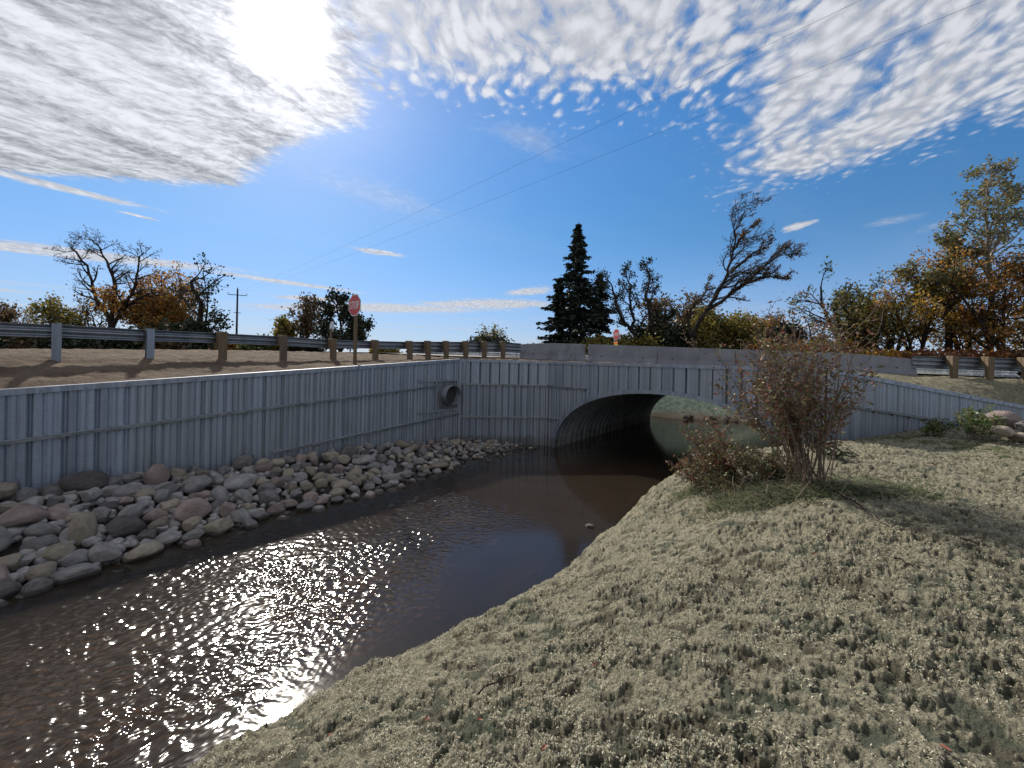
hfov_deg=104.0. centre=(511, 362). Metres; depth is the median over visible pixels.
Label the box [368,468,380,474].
stone
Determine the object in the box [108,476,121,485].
stone
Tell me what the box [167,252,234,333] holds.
broken tree
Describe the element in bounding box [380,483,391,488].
stone
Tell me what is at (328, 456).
boulder
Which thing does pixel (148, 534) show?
stone
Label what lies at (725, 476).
leafy shrub
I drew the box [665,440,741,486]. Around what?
leafy shrub
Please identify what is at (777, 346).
brush
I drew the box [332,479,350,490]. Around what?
stone
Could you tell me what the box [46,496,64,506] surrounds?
stone
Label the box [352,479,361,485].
stone
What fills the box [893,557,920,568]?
fallen stick
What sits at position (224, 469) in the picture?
stone
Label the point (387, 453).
stone
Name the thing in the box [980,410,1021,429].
boulder
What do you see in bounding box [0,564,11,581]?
stone
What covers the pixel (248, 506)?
stone
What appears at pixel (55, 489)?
stone
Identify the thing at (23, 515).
boulder
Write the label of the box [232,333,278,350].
hedge bush
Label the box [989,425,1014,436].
boulder
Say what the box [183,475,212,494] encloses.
boulder
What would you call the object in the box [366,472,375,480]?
stone
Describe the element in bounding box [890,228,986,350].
oak tree
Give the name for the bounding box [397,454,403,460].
stone
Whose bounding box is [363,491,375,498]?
stone
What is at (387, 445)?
stone
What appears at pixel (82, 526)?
boulder
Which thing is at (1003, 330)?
autumn tree
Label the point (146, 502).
stone
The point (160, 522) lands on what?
stone
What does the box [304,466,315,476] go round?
stone
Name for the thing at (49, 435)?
wing wall
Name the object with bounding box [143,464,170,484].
boulder
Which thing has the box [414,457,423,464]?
stone
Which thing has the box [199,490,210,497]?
stone
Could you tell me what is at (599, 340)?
bushy tree
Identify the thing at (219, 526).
boulder
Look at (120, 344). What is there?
hedge bush
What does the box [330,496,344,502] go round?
stone
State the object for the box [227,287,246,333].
utility pole
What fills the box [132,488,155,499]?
stone
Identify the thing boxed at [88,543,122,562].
stone
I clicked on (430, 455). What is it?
stone
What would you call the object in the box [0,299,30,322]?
bare tree
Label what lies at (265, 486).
stone
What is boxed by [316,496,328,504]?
stone
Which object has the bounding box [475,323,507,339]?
distant tree
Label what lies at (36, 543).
stone
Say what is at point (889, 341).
autumn tree
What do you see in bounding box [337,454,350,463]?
stone
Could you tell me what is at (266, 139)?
sky
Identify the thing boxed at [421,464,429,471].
stone
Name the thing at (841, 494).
fallen stick
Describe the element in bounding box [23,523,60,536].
stone
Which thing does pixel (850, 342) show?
autumn tree
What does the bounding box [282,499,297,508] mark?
stone
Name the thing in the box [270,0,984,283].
overhead wire
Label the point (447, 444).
stone
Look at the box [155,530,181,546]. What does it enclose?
stone
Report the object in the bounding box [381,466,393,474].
stone
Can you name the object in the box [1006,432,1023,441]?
boulder
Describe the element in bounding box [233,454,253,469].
boulder
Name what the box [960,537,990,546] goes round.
fallen stick
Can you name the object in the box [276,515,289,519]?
stone
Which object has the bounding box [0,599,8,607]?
stone
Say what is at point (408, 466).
stone
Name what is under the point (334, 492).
stone
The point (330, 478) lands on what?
stone
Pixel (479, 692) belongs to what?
fallen stick
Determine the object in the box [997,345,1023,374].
brush
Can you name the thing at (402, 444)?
boulder
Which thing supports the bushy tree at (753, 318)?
on the bank at (667, 406)
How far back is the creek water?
5.77 m
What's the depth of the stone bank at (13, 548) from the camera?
9.51 m
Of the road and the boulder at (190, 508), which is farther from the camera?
the road
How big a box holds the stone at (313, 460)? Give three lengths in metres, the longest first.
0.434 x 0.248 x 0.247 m
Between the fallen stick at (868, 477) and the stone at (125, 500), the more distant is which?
the stone at (125, 500)
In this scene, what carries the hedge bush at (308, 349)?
on the ground at (29, 367)
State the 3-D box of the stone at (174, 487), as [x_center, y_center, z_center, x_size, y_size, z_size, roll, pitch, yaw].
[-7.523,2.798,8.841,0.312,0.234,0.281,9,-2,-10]
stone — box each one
[0,482,18,498]
[0,502,30,512]
[0,553,22,572]
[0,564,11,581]
[0,581,21,598]
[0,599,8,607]
[16,487,38,501]
[18,577,53,596]
[19,534,58,550]
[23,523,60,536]
[24,561,56,581]
[35,542,75,561]
[41,482,64,495]
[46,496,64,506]
[48,503,69,520]
[57,549,88,567]
[65,511,83,521]
[80,489,102,501]
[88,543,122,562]
[92,506,111,523]
[98,485,119,498]
[98,501,118,509]
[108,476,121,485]
[111,484,141,496]
[117,503,144,517]
[118,497,133,504]
[119,473,140,482]
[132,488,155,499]
[136,498,150,508]
[136,529,156,541]
[142,508,167,522]
[146,517,168,530]
[154,488,170,503]
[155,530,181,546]
[159,498,181,512]
[162,483,180,492]
[170,468,186,477]
[179,474,194,482]
[179,529,204,542]
[182,516,201,531]
[182,539,201,548]
[188,493,204,498]
[190,465,199,471]
[195,469,209,475]
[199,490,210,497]
[210,486,229,501]
[210,500,224,512]
[211,476,223,484]
[217,465,230,474]
[219,502,237,516]
[229,508,251,524]
[234,489,252,502]
[239,502,255,509]
[241,517,258,528]
[242,468,256,474]
[250,511,269,520]
[254,463,272,472]
[255,477,267,486]
[256,458,269,464]
[257,482,275,494]
[258,489,279,505]
[266,471,280,478]
[266,503,285,515]
[269,458,284,467]
[269,466,282,472]
[270,476,284,487]
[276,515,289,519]
[281,456,294,463]
[281,476,294,482]
[282,468,293,476]
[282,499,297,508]
[284,482,297,493]
[290,464,300,472]
[290,489,302,498]
[294,453,306,462]
[294,472,307,483]
[296,499,316,510]
[300,462,310,468]
[301,481,313,492]
[302,491,317,501]
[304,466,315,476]
[306,451,317,460]
[310,455,317,465]
[312,472,324,480]
[312,505,325,511]
[314,478,327,490]
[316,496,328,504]
[317,465,329,473]
[325,474,335,482]
[329,488,344,496]
[330,458,338,466]
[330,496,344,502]
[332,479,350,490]
[333,464,343,473]
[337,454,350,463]
[346,473,357,480]
[348,465,361,470]
[348,467,361,476]
[348,485,359,492]
[350,492,359,499]
[351,454,360,459]
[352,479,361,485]
[358,475,367,483]
[360,448,369,454]
[363,483,374,490]
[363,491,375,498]
[364,442,373,448]
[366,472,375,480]
[367,462,381,469]
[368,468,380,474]
[372,476,381,484]
[374,489,383,494]
[375,454,387,463]
[376,444,385,450]
[377,448,382,453]
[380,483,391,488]
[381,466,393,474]
[383,473,400,481]
[384,442,390,448]
[384,450,390,457]
[386,460,395,468]
[387,480,399,485]
[387,488,396,491]
[388,455,395,459]
[391,449,401,456]
[395,483,405,487]
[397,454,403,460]
[401,470,410,478]
[402,447,411,456]
[404,458,411,462]
[404,463,412,469]
[406,453,413,458]
[413,439,419,444]
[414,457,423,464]
[418,447,426,455]
[418,473,426,477]
[421,455,428,460]
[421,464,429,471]
[423,468,430,474]
[425,453,433,457]
[432,468,441,474]
[433,445,441,450]
[440,437,448,442]
[442,442,451,446]
[442,448,449,454]
[449,461,455,467]
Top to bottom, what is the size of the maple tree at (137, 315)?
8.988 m
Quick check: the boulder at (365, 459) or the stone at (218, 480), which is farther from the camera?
the boulder at (365, 459)
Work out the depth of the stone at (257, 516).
8.59 m
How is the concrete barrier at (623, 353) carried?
on the ground at (29, 367)
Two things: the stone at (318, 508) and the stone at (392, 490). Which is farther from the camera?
the stone at (392, 490)
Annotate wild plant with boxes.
[806,439,858,461]
[919,417,957,435]
[950,403,1008,440]
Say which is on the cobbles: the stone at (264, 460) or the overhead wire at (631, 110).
the stone at (264, 460)
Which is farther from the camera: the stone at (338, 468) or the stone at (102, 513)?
the stone at (338, 468)
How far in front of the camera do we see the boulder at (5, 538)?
6.37 m
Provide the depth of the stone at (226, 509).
8.48 m
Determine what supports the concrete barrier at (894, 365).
on the ground at (29, 367)
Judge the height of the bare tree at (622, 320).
9.340 m
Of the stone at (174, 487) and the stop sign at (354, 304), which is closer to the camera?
the stone at (174, 487)
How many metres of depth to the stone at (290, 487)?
9.88 m
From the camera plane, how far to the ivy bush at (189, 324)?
41.76 m
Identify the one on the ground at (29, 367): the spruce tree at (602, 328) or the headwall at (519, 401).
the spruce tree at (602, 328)
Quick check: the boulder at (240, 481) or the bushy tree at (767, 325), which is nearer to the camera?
the boulder at (240, 481)
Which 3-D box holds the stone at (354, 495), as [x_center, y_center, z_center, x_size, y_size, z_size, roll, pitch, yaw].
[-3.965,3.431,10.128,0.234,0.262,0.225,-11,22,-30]
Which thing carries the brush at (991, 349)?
on the ground at (29, 367)
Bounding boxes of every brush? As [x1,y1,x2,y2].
[747,338,814,350]
[760,338,880,353]
[802,342,883,354]
[844,345,911,357]
[884,344,949,358]
[911,342,999,357]
[960,342,1017,357]
[968,339,1023,373]
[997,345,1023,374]
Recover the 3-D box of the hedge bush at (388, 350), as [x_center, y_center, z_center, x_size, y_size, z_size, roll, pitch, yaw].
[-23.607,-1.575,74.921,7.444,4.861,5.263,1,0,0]
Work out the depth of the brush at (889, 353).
26.18 m
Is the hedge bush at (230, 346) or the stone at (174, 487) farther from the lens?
the hedge bush at (230, 346)
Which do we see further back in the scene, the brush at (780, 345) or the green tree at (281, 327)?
the green tree at (281, 327)
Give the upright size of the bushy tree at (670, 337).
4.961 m
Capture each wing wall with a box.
[0,359,460,492]
[827,369,1023,440]
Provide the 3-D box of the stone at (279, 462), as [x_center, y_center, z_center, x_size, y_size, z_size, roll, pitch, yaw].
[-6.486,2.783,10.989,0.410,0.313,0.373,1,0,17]
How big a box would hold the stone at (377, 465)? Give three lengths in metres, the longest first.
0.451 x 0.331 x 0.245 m
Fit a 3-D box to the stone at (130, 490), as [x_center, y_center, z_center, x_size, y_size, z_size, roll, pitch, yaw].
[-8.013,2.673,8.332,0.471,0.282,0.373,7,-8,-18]
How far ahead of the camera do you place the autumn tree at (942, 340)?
28.93 m
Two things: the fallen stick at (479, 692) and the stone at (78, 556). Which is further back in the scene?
the stone at (78, 556)
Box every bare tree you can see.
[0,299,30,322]
[0,299,42,323]
[43,225,172,327]
[587,255,679,341]
[636,291,709,335]
[663,287,714,325]
[764,309,845,348]
[784,256,893,347]
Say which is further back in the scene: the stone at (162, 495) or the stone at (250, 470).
the stone at (250, 470)
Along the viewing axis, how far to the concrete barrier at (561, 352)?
20.10 m
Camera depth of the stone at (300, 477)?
10.46 m
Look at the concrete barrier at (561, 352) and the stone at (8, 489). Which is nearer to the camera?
the stone at (8, 489)
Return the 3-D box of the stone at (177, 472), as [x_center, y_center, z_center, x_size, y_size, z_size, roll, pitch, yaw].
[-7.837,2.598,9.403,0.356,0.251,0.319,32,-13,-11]
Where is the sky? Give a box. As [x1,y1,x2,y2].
[0,0,1023,354]
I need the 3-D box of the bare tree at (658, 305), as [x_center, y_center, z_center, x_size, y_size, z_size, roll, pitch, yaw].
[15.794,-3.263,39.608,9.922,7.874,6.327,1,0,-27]
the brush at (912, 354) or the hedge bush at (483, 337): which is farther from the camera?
the hedge bush at (483, 337)
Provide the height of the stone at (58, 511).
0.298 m
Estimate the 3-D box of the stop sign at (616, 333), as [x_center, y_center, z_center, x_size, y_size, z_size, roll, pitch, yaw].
[7.053,-0.956,27.014,0.130,2.651,0.720,1,0,-20]
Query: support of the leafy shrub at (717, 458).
on the riverbank
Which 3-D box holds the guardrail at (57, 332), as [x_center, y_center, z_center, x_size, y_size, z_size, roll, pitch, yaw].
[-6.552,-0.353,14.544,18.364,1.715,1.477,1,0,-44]
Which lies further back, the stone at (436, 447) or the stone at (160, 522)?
the stone at (436, 447)
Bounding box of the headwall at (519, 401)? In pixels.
[458,359,824,445]
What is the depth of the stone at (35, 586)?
5.81 m
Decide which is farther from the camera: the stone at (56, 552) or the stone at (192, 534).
the stone at (192, 534)
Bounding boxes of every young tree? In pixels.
[23,292,86,325]
[59,293,122,327]
[827,285,930,349]
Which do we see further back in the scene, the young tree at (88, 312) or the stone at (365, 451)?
the young tree at (88, 312)
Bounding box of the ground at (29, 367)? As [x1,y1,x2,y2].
[0,348,1023,404]
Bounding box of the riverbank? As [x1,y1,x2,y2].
[187,426,1023,767]
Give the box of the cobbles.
[0,439,528,597]
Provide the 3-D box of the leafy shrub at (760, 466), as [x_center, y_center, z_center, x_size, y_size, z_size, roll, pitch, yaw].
[4.461,1.683,6.831,1.377,0.836,1.499,1,0,0]
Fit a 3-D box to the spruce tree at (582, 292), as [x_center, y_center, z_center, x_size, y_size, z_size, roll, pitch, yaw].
[5.910,-6.521,37.650,8.241,13.878,7.662,1,0,-36]
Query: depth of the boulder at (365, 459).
12.22 m
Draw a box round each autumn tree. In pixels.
[808,277,962,351]
[814,333,862,348]
[837,292,899,351]
[869,269,964,351]
[876,235,1023,350]
[917,290,1001,355]
[934,247,1023,352]
[984,301,1023,350]
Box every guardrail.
[0,322,520,360]
[416,352,1017,374]
[912,356,1023,382]
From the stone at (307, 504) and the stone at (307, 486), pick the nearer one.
the stone at (307, 504)
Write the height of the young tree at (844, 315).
7.862 m
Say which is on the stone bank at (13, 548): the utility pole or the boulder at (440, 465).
the boulder at (440, 465)
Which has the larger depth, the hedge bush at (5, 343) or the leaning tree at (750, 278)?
the hedge bush at (5, 343)
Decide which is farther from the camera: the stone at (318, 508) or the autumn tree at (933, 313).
the autumn tree at (933, 313)
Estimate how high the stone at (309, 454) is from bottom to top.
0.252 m
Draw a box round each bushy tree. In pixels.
[563,335,591,343]
[580,331,634,354]
[614,330,663,346]
[625,316,692,347]
[683,301,765,348]
[717,308,789,349]
[745,312,802,341]
[758,316,808,345]
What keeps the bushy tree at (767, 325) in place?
on the ground at (29, 367)
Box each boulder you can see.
[0,505,49,527]
[0,526,11,551]
[50,563,101,584]
[58,470,108,491]
[67,512,97,546]
[105,515,145,538]
[121,541,164,562]
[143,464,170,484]
[173,498,211,521]
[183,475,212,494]
[201,517,233,534]
[224,473,259,490]
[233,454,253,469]
[321,451,338,461]
[340,445,358,457]
[355,455,375,464]
[394,439,408,448]
[429,461,448,469]
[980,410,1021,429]
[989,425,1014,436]
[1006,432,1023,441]
[1014,421,1023,431]
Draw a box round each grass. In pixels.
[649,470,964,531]
[823,434,1022,499]
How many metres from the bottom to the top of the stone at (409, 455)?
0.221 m
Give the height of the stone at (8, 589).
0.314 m
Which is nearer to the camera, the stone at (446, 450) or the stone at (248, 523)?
the stone at (248, 523)
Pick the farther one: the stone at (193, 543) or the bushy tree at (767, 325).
the bushy tree at (767, 325)
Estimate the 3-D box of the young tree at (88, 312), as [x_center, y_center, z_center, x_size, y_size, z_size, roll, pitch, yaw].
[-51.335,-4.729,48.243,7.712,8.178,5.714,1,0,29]
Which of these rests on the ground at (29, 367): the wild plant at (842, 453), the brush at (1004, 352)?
the brush at (1004, 352)
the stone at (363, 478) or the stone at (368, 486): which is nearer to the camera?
the stone at (368, 486)
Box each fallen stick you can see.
[477,675,512,694]
[827,486,870,511]
[836,489,887,525]
[864,475,899,487]
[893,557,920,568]
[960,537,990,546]
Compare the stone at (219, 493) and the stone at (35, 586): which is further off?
the stone at (219, 493)
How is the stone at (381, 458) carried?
on the stone bank at (13, 548)
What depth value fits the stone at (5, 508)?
7.09 m
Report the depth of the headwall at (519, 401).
16.82 m
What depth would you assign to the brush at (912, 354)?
25.67 m
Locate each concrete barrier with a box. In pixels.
[520,343,584,361]
[588,344,656,363]
[657,347,734,365]
[735,349,820,367]
[821,352,916,375]
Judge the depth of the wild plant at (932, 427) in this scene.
10.90 m
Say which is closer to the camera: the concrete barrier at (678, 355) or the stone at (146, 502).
the stone at (146, 502)
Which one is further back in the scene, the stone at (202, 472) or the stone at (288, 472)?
the stone at (288, 472)
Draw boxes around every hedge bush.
[0,336,14,348]
[0,336,43,348]
[29,337,81,348]
[66,326,101,348]
[86,326,147,349]
[139,324,205,349]
[209,343,239,349]
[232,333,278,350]
[287,333,328,352]
[368,349,405,352]
[467,329,518,357]
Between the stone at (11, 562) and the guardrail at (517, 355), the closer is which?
the stone at (11, 562)
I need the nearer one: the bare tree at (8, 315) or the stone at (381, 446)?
the stone at (381, 446)
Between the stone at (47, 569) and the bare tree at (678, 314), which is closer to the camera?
the stone at (47, 569)
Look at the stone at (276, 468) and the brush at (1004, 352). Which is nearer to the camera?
the stone at (276, 468)
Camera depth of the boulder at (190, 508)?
8.09 m
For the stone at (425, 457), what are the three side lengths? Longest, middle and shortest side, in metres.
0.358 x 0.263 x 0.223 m
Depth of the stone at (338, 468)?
11.23 m
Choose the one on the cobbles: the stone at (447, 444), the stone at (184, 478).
the stone at (184, 478)
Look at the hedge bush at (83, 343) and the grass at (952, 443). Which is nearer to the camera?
the grass at (952, 443)
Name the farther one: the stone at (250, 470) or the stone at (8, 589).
the stone at (250, 470)
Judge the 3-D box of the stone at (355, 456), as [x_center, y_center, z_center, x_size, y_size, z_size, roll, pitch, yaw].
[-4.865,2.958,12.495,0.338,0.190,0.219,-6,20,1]
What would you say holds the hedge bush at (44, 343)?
on the ground at (29, 367)
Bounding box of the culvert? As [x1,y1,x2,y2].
[551,390,786,447]
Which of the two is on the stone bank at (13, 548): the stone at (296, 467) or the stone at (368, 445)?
the stone at (296, 467)
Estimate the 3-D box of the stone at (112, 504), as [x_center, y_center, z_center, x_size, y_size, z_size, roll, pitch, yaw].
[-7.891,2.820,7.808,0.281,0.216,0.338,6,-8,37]
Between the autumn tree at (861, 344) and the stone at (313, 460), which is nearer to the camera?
the stone at (313, 460)
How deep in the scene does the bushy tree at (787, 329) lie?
32.62 m
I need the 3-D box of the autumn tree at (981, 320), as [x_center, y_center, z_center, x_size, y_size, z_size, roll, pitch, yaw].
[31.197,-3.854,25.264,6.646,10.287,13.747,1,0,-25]
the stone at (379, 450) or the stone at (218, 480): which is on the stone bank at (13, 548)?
the stone at (379, 450)
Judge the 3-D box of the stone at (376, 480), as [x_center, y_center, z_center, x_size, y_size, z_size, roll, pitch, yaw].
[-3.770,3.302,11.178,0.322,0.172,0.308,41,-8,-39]
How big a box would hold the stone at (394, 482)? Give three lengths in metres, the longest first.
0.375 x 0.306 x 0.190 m
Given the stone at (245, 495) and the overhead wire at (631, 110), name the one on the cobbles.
the stone at (245, 495)
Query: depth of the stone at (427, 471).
12.24 m
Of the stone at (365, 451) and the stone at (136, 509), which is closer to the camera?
the stone at (136, 509)
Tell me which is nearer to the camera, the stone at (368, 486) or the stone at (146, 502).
the stone at (146, 502)
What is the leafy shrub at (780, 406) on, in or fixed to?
on the riverbank
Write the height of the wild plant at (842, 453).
0.449 m
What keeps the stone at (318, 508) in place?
on the stone bank at (13, 548)
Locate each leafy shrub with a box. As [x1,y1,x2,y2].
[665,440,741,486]
[677,407,763,482]
[680,282,905,486]
[689,466,757,494]
[724,432,816,483]
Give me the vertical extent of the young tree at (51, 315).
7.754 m
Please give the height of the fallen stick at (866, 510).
0.066 m
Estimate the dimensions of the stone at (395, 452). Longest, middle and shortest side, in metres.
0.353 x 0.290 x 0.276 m
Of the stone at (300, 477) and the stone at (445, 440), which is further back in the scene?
the stone at (445, 440)
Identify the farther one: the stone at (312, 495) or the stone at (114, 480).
the stone at (312, 495)
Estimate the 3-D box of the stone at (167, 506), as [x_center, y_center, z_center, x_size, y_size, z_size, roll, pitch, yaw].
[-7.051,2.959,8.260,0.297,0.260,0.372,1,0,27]
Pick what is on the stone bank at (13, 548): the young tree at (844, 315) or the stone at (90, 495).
the stone at (90, 495)
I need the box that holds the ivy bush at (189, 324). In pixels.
[146,315,217,349]
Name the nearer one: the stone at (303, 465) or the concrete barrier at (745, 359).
the stone at (303, 465)
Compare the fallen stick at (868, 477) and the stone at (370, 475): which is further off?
the stone at (370, 475)
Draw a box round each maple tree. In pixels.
[90,279,195,329]
[123,260,211,320]
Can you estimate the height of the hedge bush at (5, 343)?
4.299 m
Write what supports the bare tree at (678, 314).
on the ground at (29, 367)
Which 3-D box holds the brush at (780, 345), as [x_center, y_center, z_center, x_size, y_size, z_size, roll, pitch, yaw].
[21.690,-0.327,30.885,7.077,3.774,4.252,1,0,0]
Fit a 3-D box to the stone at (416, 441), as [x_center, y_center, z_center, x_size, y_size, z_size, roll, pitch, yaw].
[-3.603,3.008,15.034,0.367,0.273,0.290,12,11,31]
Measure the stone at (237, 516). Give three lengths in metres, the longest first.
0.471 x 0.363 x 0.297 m
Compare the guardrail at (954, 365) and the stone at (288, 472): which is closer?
the stone at (288, 472)
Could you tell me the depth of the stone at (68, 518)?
7.23 m
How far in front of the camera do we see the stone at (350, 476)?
11.01 m
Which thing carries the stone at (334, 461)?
on the stone bank at (13, 548)
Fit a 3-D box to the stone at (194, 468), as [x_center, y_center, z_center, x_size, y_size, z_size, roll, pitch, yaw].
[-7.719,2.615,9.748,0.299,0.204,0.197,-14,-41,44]
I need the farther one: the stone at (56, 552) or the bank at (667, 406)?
the bank at (667, 406)
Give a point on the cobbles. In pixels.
(72, 500)
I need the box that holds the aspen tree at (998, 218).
[908,153,1023,348]
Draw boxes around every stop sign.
[329,321,333,351]
[349,294,360,364]
[613,329,619,344]
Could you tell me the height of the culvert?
3.660 m
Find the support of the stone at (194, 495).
on the stone bank at (13, 548)
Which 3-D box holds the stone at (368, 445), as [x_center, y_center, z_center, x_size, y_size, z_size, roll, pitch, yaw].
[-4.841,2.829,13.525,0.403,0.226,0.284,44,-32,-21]
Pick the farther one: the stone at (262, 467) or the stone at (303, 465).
the stone at (303, 465)
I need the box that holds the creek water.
[0,416,784,767]
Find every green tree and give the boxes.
[269,314,298,349]
[281,291,322,350]
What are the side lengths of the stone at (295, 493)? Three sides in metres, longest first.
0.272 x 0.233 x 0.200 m
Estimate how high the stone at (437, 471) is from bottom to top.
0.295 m
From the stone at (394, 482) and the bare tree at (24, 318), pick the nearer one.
the stone at (394, 482)
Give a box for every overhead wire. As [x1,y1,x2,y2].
[239,1,857,291]
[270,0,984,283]
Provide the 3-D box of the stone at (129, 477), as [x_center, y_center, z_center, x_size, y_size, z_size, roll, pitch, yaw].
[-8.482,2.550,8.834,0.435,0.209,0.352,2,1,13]
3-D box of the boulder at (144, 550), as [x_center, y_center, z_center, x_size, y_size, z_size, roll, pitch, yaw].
[-6.434,3.300,6.984,0.396,0.294,0.555,1,-2,18]
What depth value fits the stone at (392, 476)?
11.46 m
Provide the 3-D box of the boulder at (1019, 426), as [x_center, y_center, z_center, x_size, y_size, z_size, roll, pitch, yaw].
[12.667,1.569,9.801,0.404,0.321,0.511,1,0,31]
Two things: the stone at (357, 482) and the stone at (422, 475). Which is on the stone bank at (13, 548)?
the stone at (422, 475)
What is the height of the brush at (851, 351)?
3.498 m
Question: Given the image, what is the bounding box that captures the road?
[350,352,1000,376]
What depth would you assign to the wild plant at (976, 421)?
10.16 m
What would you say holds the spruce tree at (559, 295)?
on the ground at (29, 367)
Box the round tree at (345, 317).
[312,285,376,351]
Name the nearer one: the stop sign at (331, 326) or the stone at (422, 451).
the stone at (422, 451)
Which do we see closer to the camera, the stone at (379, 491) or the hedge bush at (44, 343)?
the stone at (379, 491)
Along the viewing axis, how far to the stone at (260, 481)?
9.75 m
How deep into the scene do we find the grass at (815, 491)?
5.89 m
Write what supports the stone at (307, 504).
on the stone bank at (13, 548)
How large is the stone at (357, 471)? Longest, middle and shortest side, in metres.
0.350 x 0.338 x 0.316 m
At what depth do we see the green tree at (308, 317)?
55.25 m
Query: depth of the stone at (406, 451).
13.68 m
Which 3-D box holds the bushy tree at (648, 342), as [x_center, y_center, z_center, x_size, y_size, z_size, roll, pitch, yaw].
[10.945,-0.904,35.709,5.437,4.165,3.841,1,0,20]
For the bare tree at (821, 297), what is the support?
on the bank at (667, 406)
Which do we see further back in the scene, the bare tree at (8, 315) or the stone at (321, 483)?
the bare tree at (8, 315)
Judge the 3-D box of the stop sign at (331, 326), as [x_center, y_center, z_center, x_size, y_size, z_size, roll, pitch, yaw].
[-10.855,-1.209,23.966,0.660,2.584,0.115,1,0,44]
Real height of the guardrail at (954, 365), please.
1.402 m
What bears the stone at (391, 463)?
on the stone bank at (13, 548)
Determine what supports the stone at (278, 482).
on the stone bank at (13, 548)
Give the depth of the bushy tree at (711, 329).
34.01 m
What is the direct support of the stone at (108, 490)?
on the stone bank at (13, 548)
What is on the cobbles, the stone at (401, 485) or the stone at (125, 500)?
the stone at (401, 485)
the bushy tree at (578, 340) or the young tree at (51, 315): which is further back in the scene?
the young tree at (51, 315)
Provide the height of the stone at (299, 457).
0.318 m
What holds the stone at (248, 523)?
on the cobbles
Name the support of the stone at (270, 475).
on the stone bank at (13, 548)
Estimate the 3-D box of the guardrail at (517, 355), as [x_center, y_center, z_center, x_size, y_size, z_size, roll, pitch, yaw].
[8.527,0.165,23.379,32.490,1.681,0.470,1,0,15]
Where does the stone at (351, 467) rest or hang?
on the stone bank at (13, 548)
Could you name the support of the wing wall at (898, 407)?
on the ground at (29, 367)
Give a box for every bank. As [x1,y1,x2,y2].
[0,442,471,572]
[650,395,745,420]
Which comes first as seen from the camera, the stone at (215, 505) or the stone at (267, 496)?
the stone at (215, 505)
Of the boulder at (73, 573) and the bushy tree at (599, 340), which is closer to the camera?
the boulder at (73, 573)
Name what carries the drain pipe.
attached to the wing wall at (49, 435)
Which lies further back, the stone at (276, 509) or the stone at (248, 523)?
the stone at (276, 509)
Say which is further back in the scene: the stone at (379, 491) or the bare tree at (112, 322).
the bare tree at (112, 322)
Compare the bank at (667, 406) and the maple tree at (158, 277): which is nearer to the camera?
the bank at (667, 406)
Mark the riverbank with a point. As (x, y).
(973, 726)
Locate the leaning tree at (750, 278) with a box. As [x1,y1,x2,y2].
[687,191,810,347]
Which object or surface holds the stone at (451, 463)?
on the stone bank at (13, 548)
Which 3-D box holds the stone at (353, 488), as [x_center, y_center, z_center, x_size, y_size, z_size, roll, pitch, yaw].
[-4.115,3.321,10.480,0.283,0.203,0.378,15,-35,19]
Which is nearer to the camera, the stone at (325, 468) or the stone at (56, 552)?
the stone at (56, 552)
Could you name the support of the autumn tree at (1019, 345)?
on the ground at (29, 367)
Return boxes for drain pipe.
[419,379,460,413]
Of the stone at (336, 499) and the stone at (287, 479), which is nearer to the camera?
the stone at (336, 499)
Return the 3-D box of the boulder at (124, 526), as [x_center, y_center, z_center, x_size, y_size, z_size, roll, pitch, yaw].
[-7.081,3.031,7.356,0.488,0.488,0.548,-3,4,12]
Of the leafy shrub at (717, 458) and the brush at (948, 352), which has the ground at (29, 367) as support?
the brush at (948, 352)
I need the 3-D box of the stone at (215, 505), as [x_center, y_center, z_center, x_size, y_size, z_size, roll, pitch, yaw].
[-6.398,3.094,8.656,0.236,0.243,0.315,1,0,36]
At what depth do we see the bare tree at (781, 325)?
30.31 m
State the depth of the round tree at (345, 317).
51.37 m
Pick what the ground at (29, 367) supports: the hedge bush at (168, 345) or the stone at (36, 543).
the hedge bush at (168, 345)
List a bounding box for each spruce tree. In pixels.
[533,221,609,343]
[536,277,575,342]
[585,273,616,341]
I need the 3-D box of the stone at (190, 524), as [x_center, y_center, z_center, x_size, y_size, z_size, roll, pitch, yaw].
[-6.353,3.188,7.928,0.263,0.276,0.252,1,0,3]
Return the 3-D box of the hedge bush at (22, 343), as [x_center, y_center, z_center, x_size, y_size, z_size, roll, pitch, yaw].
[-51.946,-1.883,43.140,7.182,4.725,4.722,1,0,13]
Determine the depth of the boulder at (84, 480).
8.10 m
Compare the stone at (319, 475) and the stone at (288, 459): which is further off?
the stone at (288, 459)
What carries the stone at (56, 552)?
on the stone bank at (13, 548)
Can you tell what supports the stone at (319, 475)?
on the stone bank at (13, 548)
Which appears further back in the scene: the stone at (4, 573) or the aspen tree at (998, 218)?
the aspen tree at (998, 218)
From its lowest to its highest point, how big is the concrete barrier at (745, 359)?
0.952 m
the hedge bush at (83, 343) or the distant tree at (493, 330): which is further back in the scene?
the distant tree at (493, 330)
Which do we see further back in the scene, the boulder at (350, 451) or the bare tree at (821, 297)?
the bare tree at (821, 297)
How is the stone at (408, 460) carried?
on the stone bank at (13, 548)

